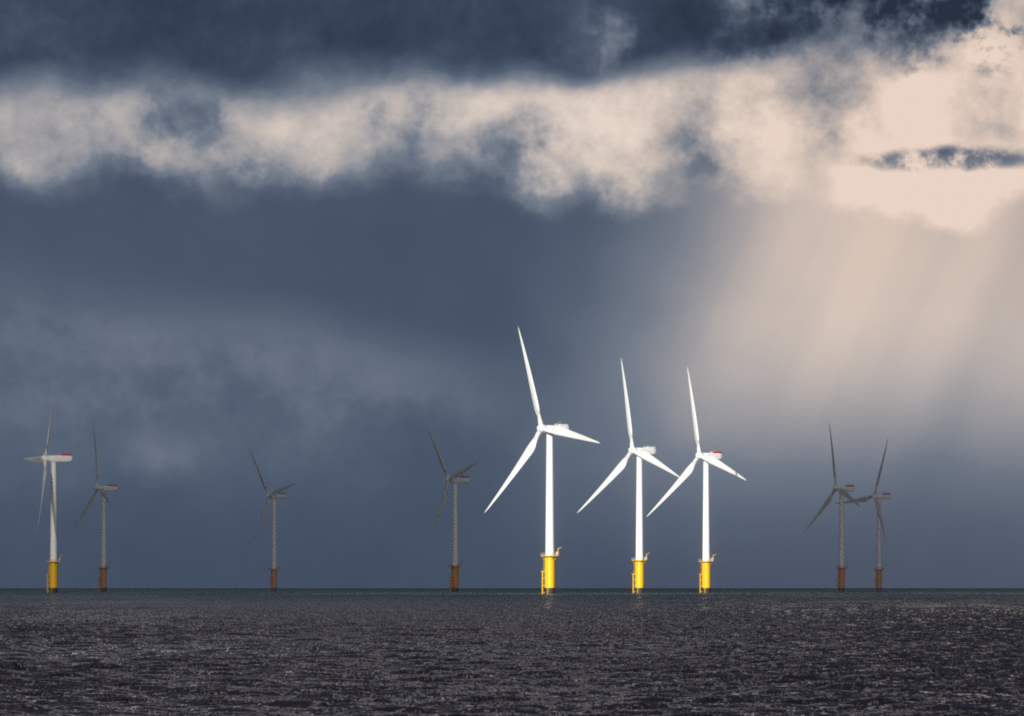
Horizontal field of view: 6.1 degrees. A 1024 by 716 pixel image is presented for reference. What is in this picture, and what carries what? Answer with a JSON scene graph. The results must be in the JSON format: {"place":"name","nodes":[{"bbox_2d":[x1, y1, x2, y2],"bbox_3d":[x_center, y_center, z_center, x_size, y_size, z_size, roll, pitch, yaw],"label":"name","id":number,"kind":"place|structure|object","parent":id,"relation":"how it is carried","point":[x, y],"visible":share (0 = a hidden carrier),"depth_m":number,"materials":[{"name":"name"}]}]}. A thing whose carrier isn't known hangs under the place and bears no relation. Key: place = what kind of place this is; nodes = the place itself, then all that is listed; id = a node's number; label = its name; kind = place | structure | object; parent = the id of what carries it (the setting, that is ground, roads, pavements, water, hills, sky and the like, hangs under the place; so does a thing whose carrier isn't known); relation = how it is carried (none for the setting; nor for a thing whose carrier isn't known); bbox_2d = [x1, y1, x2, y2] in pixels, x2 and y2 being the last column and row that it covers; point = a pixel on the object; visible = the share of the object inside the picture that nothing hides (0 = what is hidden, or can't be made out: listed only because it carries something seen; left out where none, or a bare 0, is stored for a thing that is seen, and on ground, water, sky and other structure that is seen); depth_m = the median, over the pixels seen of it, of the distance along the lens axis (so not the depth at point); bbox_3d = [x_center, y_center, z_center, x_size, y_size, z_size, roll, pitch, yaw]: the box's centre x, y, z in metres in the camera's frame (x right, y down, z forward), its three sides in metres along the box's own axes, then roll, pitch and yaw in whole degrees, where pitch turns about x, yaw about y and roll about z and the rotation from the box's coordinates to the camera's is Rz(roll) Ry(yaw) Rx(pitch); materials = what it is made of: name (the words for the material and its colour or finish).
{"place":"outdoors","nodes":[
{"label":"outdoors","id":0,"kind":"place"},
{"bbox_2d":[0,588,1023,715],"bbox_3d":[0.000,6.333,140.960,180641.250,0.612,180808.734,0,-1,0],"label":"sea","id":1,"kind":"structure","parent":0,"point":[505,652],"depth_m":439.54,"materials":[{"name":"liquid"}]},
{"bbox_2d":[23,384,71,592],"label":"turbine","id":2,"kind":"object","parent":1,"relation":"in","point":[53,561],"visible":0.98,"depth_m":5853.62,"materials":[{"name":"metal"}]},
{"bbox_2d":[71,423,116,591],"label":"turbine","id":3,"kind":"object","parent":1,"relation":"in","point":[102,579],"visible":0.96,"depth_m":7612.26,"materials":[{"name":"metal"}]},
{"bbox_2d":[248,449,293,590],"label":"turbine","id":4,"kind":"object","parent":1,"relation":"in","point":[275,495],"visible":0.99,"depth_m":8265.54,"materials":[{"name":"metal"}]},
{"bbox_2d":[426,426,475,591],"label":"turbine","id":5,"kind":"object","parent":1,"relation":"in","point":[455,479],"visible":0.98,"depth_m":7032.29,"materials":[{"name":"metal"}]},
{"bbox_2d":[484,328,598,593],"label":"turbine","id":6,"kind":"object","parent":1,"relation":"in","point":[549,431],"visible":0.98,"depth_m":4773.81,"materials":[{"name":"metal"}]},
{"bbox_2d":[577,360,679,592],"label":"turbine","id":7,"kind":"object","parent":1,"relation":"in","point":[646,453],"visible":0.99,"depth_m":5537.75,"materials":[{"name":"metal"}]},
{"bbox_2d":[647,367,746,592],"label":"turbine","id":8,"kind":"object","parent":1,"relation":"in","point":[713,457],"visible":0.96,"depth_m":5750.58,"materials":[{"name":"metal"}]},
{"bbox_2d":[803,424,859,591],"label":"turbine","id":9,"kind":"object","parent":1,"relation":"in","point":[843,491],"visible":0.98,"depth_m":7638.56,"materials":[{"name":"metal"}]},
{"bbox_2d":[834,439,890,590],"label":"turbine","id":10,"kind":"object","parent":1,"relation":"in","point":[879,568],"visible":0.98,"depth_m":8295.73,"materials":[{"name":"metal"}]},
{"bbox_2d":[0,0,1023,587],"label":"sky","id":11,"kind":"structure","parent":0,"point":[309,237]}
]}

